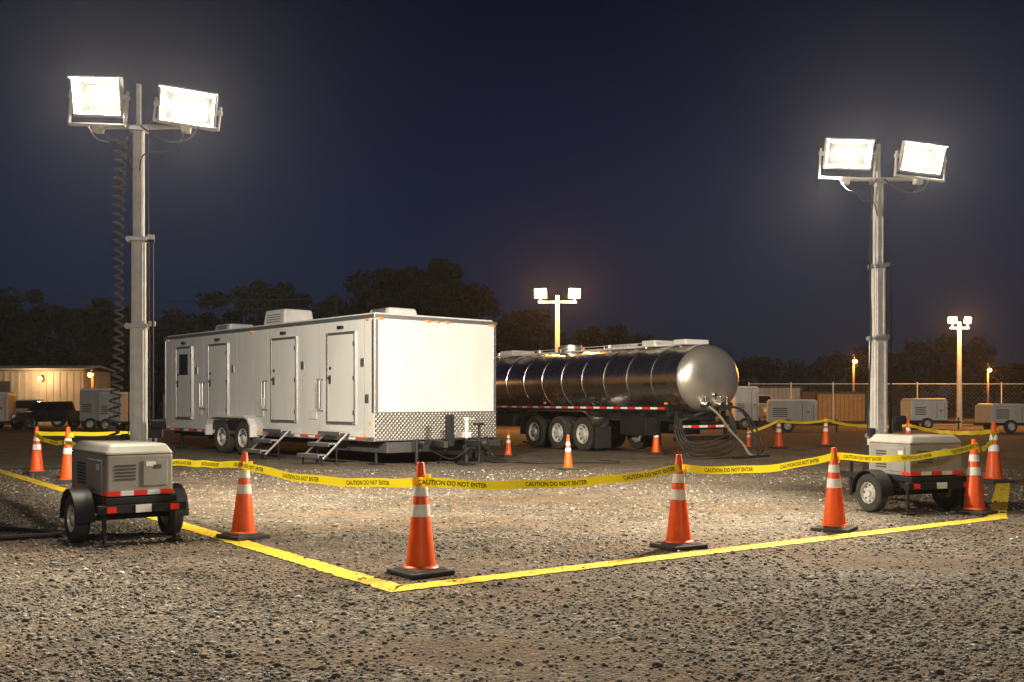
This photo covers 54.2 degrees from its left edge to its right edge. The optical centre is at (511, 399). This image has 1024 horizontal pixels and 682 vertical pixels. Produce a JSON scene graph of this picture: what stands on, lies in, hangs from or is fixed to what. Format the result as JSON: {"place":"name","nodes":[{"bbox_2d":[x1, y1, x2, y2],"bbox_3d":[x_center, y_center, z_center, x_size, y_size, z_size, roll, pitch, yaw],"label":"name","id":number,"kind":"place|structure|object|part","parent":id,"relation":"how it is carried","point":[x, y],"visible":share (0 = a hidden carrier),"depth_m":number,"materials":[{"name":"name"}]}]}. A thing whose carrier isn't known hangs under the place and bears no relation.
{"place":"outdoors","nodes":[
{"label":"outdoors","id":0,"kind":"place"},
{"bbox_2d":[0,403,1023,681],"bbox_3d":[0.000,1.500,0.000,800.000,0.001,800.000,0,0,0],"label":"ground","id":1,"kind":"structure","parent":0,"point":[800,441],"depth_m":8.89,"materials":[{"name":"grey gravel"}]},
{"bbox_2d":[0,392,33,429],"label":"portable generator","id":2,"kind":"object","parent":1,"relation":"on","point":[7,404],"visible":0.94,"depth_m":48.60,"materials":[{"name":"black metal"}]},
{"bbox_2d":[0,286,51,365],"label":"tree","id":3,"kind":"object","parent":1,"relation":"on","point":[4,300],"visible":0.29,"depth_m":70.29,"materials":[{"name":"green plant"}]},
{"bbox_2d":[0,527,62,540],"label":"ground cable","id":4,"kind":"object","parent":1,"relation":"on","point":[39,533],"visible":1,"depth_m":10.81,"materials":[{"name":"rubber"}]},
{"bbox_2d":[22,426,51,474],"bbox_3d":[-9.550,1.018,20.100,0.430,0.962,0.430,0,0,-45],"label":"traffic cone","id":5,"kind":"object","parent":1,"relation":"on","point":[36,466],"visible":0.96,"depth_m":20.02,"materials":[{"name":"plastic"}]},
{"bbox_2d":[4,399,75,426],"bbox_3d":[-26.640,0.744,54.986,4.848,1.511,1.746,0,0,-20],"label":"pickup truck","id":6,"kind":"object","parent":1,"relation":"on","point":[23,405],"visible":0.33,"depth_m":54.24,"materials":[{"name":"black metal"}]},
{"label":"windows","id":7,"kind":"part","parent":6,"relation":"part of","materials":[{"name":"black glass"}]},
{"bbox_2d":[10,401,84,429],"bbox_3d":[-23.425,0.786,50.970,1.649,1.427,4.579,0,0,40],"label":"pickup truck","id":8,"kind":"object","parent":1,"relation":"on","point":[47,411],"visible":0.71,"depth_m":50.25,"materials":[{"name":"paint"}]},
{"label":"windows","id":9,"kind":"part","parent":8,"relation":"part of","materials":[{"name":"black glass"}]},
{"bbox_2d":[0,289,98,365],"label":"tree","id":10,"kind":"object","parent":1,"relation":"on","point":[48,317],"visible":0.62,"depth_m":69.09,"materials":[{"name":"green plant"}]},
{"bbox_2d":[0,366,114,424],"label":"metal shed","id":11,"kind":"structure","parent":1,"relation":"on","point":[56,383],"depth_m":59.50,"materials":[{"name":"beige metal"}]},
{"bbox_2d":[0,381,10,424],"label":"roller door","id":12,"kind":"structure","parent":11,"relation":"in","point":[5,386],"depth_m":59.41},
{"bbox_2d":[53,427,73,483],"bbox_3d":[-7.990,0.994,18.000,0.451,1.010,0.451,0,0,-20],"label":"traffic cone","id":13,"kind":"object","parent":1,"relation":"on","point":[66,473],"visible":0.75,"depth_m":17.91,"materials":[{"name":"plastic"}]},
{"bbox_2d":[51,298,128,368],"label":"tree","id":14,"kind":"object","parent":1,"relation":"on","point":[95,331],"visible":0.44,"depth_m":69.42,"materials":[{"name":"green plant"}]},
{"bbox_2d":[88,366,93,387],"bbox_3d":[-23.774,-0.200,56.559,0.400,3.400,0.528,0,0,24],"label":"street lamp","id":15,"kind":"object","parent":1,"relation":"on","point":[91,373],"visible":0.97,"depth_m":56.68,"materials":[{"name":"brown wood"}]},
{"bbox_2d":[78,388,119,429],"bbox_3d":[-20.125,0.464,50.000,2.550,2.072,1.700,0,0,0],"label":"portable generator","id":16,"kind":"object","parent":1,"relation":"on","point":[89,408],"visible":0.57,"depth_m":49.35,"materials":[{"name":"paint"}]},
{"bbox_2d":[98,392,129,430],"bbox_3d":[-18.535,0.564,47.901,2.250,1.872,1.400,0,0,12],"label":"portable generator","id":17,"kind":"object","parent":1,"relation":"on","point":[105,405],"visible":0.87,"depth_m":47.56,"materials":[{"name":"black metal"}]},
{"bbox_2d":[76,304,163,421],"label":"tree","id":18,"kind":"object","parent":1,"relation":"on","point":[90,353],"visible":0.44,"depth_m":66.80,"materials":[{"name":"green plant"}]},
{"bbox_2d":[60,75,222,546],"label":"light tower","id":19,"kind":"structure","parent":1,"relation":"on","point":[124,477],"depth_m":11.44,"materials":[{"name":"metal"}]},
{"bbox_2d":[87,458,167,490],"bbox_3d":[-4.121,0.785,10.474,0.919,0.320,0.355,0,0,9],"label":"access door","id":20,"kind":"structure","parent":19,"relation":"in","point":[152,476],"depth_m":10.49,"materials":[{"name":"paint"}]},
{"bbox_2d":[0,292,349,316],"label":"power line","id":21,"kind":"object","parent":1,"relation":"on","point":[336,299],"visible":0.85,"depth_m":64.85,"materials":[{"name":"black"}]},
{"bbox_2d":[148,313,203,390],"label":"tree","id":22,"kind":"object","parent":1,"relation":"on","point":[158,360],"visible":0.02,"depth_m":69.09,"materials":[{"name":"green plant"}]},
{"bbox_2d":[154,290,229,360],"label":"tree","id":23,"kind":"object","parent":1,"relation":"on","point":[173,326],"visible":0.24,"depth_m":67.19,"materials":[{"name":"green plant"}]},
{"bbox_2d":[216,452,269,540],"bbox_3d":[-2.902,1.032,10.829,0.417,0.933,0.417,0,-1,40],"label":"traffic cone","id":24,"kind":"object","parent":1,"relation":"on","point":[243,527],"visible":0.92,"depth_m":10.75,"materials":[{"name":"plastic"}]},
{"bbox_2d":[34,430,995,489],"bbox_3d":[-0.991,0.710,13.819,18.410,0.331,10.508,0,0,6],"label":"caution tape","id":25,"kind":"object","parent":24,"relation":"attached to","point":[447,482],"visible":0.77,"depth_m":9.99,"materials":[{"name":"yellow plastic"}]},
{"bbox_2d":[214,279,296,329],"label":"tree","id":26,"kind":"object","parent":1,"relation":"on","point":[259,289],"visible":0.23,"depth_m":66.87,"materials":[{"name":"green plant"}]},
{"bbox_2d":[264,292,331,317],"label":"tree","id":27,"kind":"object","parent":1,"relation":"on","point":[303,304],"visible":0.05,"depth_m":69.32,"materials":[{"name":"green plant"}]},
{"bbox_2d":[309,296,366,318],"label":"tree","id":28,"kind":"object","parent":1,"relation":"on","point":[325,312],"visible":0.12,"depth_m":67.32,"materials":[{"name":"green plant"}]},
{"bbox_2d":[343,267,425,315],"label":"tree","id":29,"kind":"object","parent":1,"relation":"on","point":[364,293],"visible":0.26,"depth_m":65.81,"materials":[{"name":"green plant"}]},
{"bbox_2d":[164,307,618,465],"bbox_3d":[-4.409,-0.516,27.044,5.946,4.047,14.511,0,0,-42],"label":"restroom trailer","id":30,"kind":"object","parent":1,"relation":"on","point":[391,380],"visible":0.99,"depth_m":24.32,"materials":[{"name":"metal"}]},
{"bbox_3d":[-9.839,-1.050,29.947,0.012,0.620,0.600,0,0,-42],"label":"door window","id":31,"kind":"part","parent":30,"relation":"part of","materials":[{"name":"black glass"}]},
{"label":"door leaves","id":32,"kind":"part","parent":30,"relation":"part of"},
{"bbox_2d":[371,265,431,315],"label":"tree","id":33,"kind":"object","parent":1,"relation":"on","point":[404,280],"visible":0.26,"depth_m":68.64,"materials":[{"name":"green plant"}]},
{"bbox_2d":[387,462,454,579],"bbox_3d":[-0.784,1.018,8.590,0.430,0.962,0.430,0,0,-38],"label":"traffic cone","id":34,"kind":"object","parent":1,"relation":"on","point":[420,562],"visible":0.97,"depth_m":8.51,"materials":[{"name":"plastic"}]},
{"bbox_2d":[381,258,469,316],"bbox_3d":[-5.527,-3.984,65.887,6.731,10.968,7.862,0,0,0],"label":"tree","id":35,"kind":"object","parent":1,"relation":"on","point":[436,289],"visible":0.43,"depth_m":64.54,"materials":[{"name":"green plant"}]},
{"bbox_2d":[417,282,495,318],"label":"tree","id":36,"kind":"object","parent":1,"relation":"on","point":[472,285],"depth_m":68.39,"materials":[{"name":"green plant"}]},
{"bbox_2d":[441,286,527,355],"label":"tree","id":37,"kind":"object","parent":1,"relation":"on","point":[481,303],"visible":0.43,"depth_m":65.35,"materials":[{"name":"green plant"}]},
{"bbox_2d":[0,469,1009,591],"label":"painted boundary line","id":38,"kind":"object","parent":1,"relation":"on","point":[999,495],"visible":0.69,"depth_m":9.70,"materials":[{"name":"yellow paint"}]},
{"bbox_2d":[501,430,514,456],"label":"traffic cone","id":39,"kind":"object","parent":1,"relation":"on","point":[508,452],"visible":1,"depth_m":26.14,"materials":[{"name":"plastic"}]},
{"bbox_2d":[0,312,1023,416],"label":"distant treeline","id":40,"kind":"object","parent":1,"relation":"on","point":[934,358],"visible":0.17,"depth_m":89.81,"materials":[{"name":"plant"}]},
{"bbox_2d":[496,308,554,351],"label":"tree","id":41,"kind":"object","parent":1,"relation":"on","point":[531,331],"visible":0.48,"depth_m":67.15,"materials":[{"name":"green plant"}]},
{"bbox_2d":[532,331,575,352],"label":"tree","id":42,"kind":"object","parent":1,"relation":"on","point":[569,341],"visible":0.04,"depth_m":69.97,"materials":[{"name":"green plant"}]},
{"bbox_2d":[534,288,580,351],"bbox_3d":[2.270,-2.021,49.960,2.335,7.041,0.399,0,0,0],"label":"floodlight pole","id":43,"kind":"object","parent":1,"relation":"on","point":[542,293],"visible":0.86,"depth_m":49.91,"materials":[{"name":"grey metal"}]},
{"bbox_2d":[557,435,578,469],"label":"traffic cone","id":44,"kind":"object","parent":1,"relation":"on","point":[568,465],"visible":1,"depth_m":21.34,"materials":[{"name":"plastic"}]},
{"bbox_2d":[572,323,640,349],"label":"tree","id":45,"kind":"object","parent":1,"relation":"on","point":[592,337],"visible":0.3,"depth_m":67.68,"materials":[{"name":"green plant"}]},
{"bbox_2d":[489,339,768,458],"bbox_3d":[1.875,-0.095,31.501,2.692,3.230,14.670,0,0,-33],"label":"tanker trailer","id":46,"kind":"object","parent":1,"relation":"on","point":[609,396],"visible":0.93,"depth_m":28.40,"materials":[{"name":"metal"}]},
{"bbox_2d":[626,337,641,345],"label":"tree","id":47,"kind":"object","parent":1,"relation":"on","point":[631,339],"visible":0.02,"depth_m":69.76,"materials":[{"name":"green plant"}]},
{"bbox_2d":[647,435,665,454],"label":"traffic cone","id":48,"kind":"object","parent":1,"relation":"on","point":[656,450],"visible":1,"depth_m":27.31,"materials":[{"name":"plastic"}]},
{"bbox_2d":[650,454,707,550],"bbox_3d":[1.690,1.027,10.140,0.421,0.942,0.421,0,0,-30],"label":"traffic cone","id":49,"kind":"object","parent":1,"relation":"on","point":[678,536],"visible":0.99,"depth_m":10.06,"materials":[{"name":"plastic"}]},
{"bbox_2d":[714,394,771,425],"bbox_3d":[13.918,0.577,58.452,2.134,1.847,5.925,0,0,-20],"label":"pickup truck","id":50,"kind":"object","parent":1,"relation":"on","point":[764,399],"visible":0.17,"depth_m":57.50,"materials":[{"name":"metal"}]},
{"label":"windows","id":51,"kind":"part","parent":50,"relation":"part of","materials":[{"name":"black glass"}]},
{"bbox_2d":[742,427,754,447],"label":"traffic cone","id":52,"kind":"object","parent":1,"relation":"on","point":[748,442],"visible":0.88,"depth_m":30.85,"materials":[{"name":"plastic"}]},
{"bbox_2d":[728,386,774,429],"bbox_3d":[12.075,0.414,50.000,2.250,2.172,1.600,0,0,0],"label":"portable generator","id":53,"kind":"object","parent":1,"relation":"on","point":[746,398],"visible":0.81,"depth_m":49.40,"materials":[{"name":"black metal"}]},
{"bbox_2d":[769,417,788,448],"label":"traffic cone","id":54,"kind":"object","parent":1,"relation":"on","point":[778,444],"visible":1,"depth_m":30.82,"materials":[{"name":"plastic"}]},
{"bbox_2d":[757,386,801,421],"bbox_3d":[17.297,0.300,65.960,3.120,2.400,2.480,0,0,4],"label":"shipping container","id":55,"kind":"object","parent":1,"relation":"on","point":[777,392],"visible":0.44,"depth_m":64.76,"materials":[{"name":"metal"}]},
{"bbox_2d":[766,399,838,431],"bbox_3d":[13.465,0.739,46.401,3.250,1.522,1.700,0,0,12],"label":"portable generator","id":56,"kind":"object","parent":1,"relation":"on","point":[801,410],"visible":0.85,"depth_m":45.85,"materials":[{"name":"black metal"}]},
{"bbox_2d":[816,417,834,446],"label":"traffic cone","id":57,"kind":"object","parent":1,"relation":"on","point":[825,441],"visible":1,"depth_m":32.02,"materials":[{"name":"plastic"}]},
{"bbox_2d":[810,447,857,532],"bbox_3d":[3.695,1.023,11.473,0.426,0.952,0.426,0,1,35],"label":"traffic cone","id":58,"kind":"object","parent":1,"relation":"on","point":[834,519],"visible":0.99,"depth_m":11.40,"materials":[{"name":"plastic"}]},
{"bbox_2d":[803,392,866,423],"bbox_3d":[20.602,0.500,63.960,3.320,2.000,2.480,0,0,-3],"label":"gate","id":59,"kind":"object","parent":1,"relation":"on","point":[851,407],"visible":0.75,"depth_m":62.78,"materials":[{"name":"brown wood"}]},
{"bbox_2d":[852,354,856,391],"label":"street lamp","id":60,"kind":"object","parent":1,"relation":"on","point":[854,360],"visible":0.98,"depth_m":68.19,"materials":[{"name":"brown wood"}]},
{"bbox_2d":[748,382,1023,424],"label":"chain link fence","id":61,"kind":"object","parent":1,"relation":"on","point":[791,397],"visible":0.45,"depth_m":56.99,"materials":[{"name":"metal"}]},
{"bbox_2d":[818,138,966,514],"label":"light tower","id":62,"kind":"structure","parent":1,"relation":"on","point":[875,485],"depth_m":13.80,"materials":[{"name":"metal"}]},
{"bbox_2d":[888,447,957,471],"bbox_3d":[5.470,0.790,13.223,0.882,0.320,0.286,0,0,0],"label":"access door","id":63,"kind":"structure","parent":62,"relation":"in","point":[949,461],"depth_m":13.20,"materials":[{"name":"paint"}]},
{"bbox_2d":[905,420,910,433],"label":"traffic cone","id":64,"kind":"object","parent":1,"relation":"on","point":[908,429],"visible":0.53,"depth_m":26.46,"materials":[{"name":"plastic"}]},
{"bbox_2d":[901,398,960,428],"bbox_3d":[21.473,0.714,51.041,2.950,1.572,1.600,0,0,-5],"label":"portable generator","id":65,"kind":"object","parent":1,"relation":"on","point":[926,412],"visible":0.83,"depth_m":50.42,"materials":[{"name":"black metal"}]},
{"bbox_2d":[948,317,971,426],"bbox_3d":[24.600,-1.517,54.980,1.297,6.035,0.360,0,0,0],"label":"floodlight pole","id":66,"kind":"object","parent":1,"relation":"on","point":[952,320],"visible":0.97,"depth_m":54.91,"materials":[{"name":"grey metal"}]},
{"bbox_2d":[950,439,997,515],"bbox_3d":[6.080,1.008,13.160,0.439,0.981,0.439,0,0,-40],"label":"traffic cone","id":67,"kind":"object","parent":1,"relation":"on","point":[973,503],"visible":0.93,"depth_m":13.08,"materials":[{"name":"plastic"}]},
{"bbox_2d":[986,364,991,403],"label":"street lamp","id":68,"kind":"object","parent":1,"relation":"on","point":[989,369],"visible":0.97,"depth_m":75.18,"materials":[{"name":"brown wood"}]},
{"bbox_2d":[982,422,1014,483],"bbox_3d":[8.720,0.950,18.100,0.490,1.096,0.490,0,0,-20],"label":"traffic cone","id":69,"kind":"object","parent":1,"relation":"on","point":[993,473],"visible":0.91,"depth_m":18.01,"materials":[{"name":"plastic"}]},
{"bbox_2d":[749,419,990,434],"bbox_3d":[9.199,0.786,25.042,2.888,0.497,13.837,0,0,-5],"label":"caution tape","id":70,"kind":"object","parent":69,"relation":"attached to","point":[983,432],"visible":0.85,"depth_m":26.41,"materials":[{"name":"yellow plastic"}]},
{"bbox_2d":[973,404,1023,432],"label":"portable generator","id":71,"kind":"object","parent":1,"relation":"on","point":[1009,418],"visible":0.84,"depth_m":44.86,"materials":[{"name":"black metal"}]},
{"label":"traffic cone","id":72,"kind":"object","parent":1,"relation":"on","visible":0},
{"bbox_2d":[35,431,129,435],"bbox_3d":[-8.596,0.681,20.145,1.922,0.103,0.053,0,0,-6],"label":"caution tape","id":73,"kind":"object","parent":72,"relation":"attached to","point":[76,433],"visible":0.76,"depth_m":20.13,"materials":[{"name":"yellow plastic"}]},
{"bbox_2d":[0,0,1023,402],"label":"sky","id":74,"kind":"structure","parent":0,"point":[657,161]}
]}

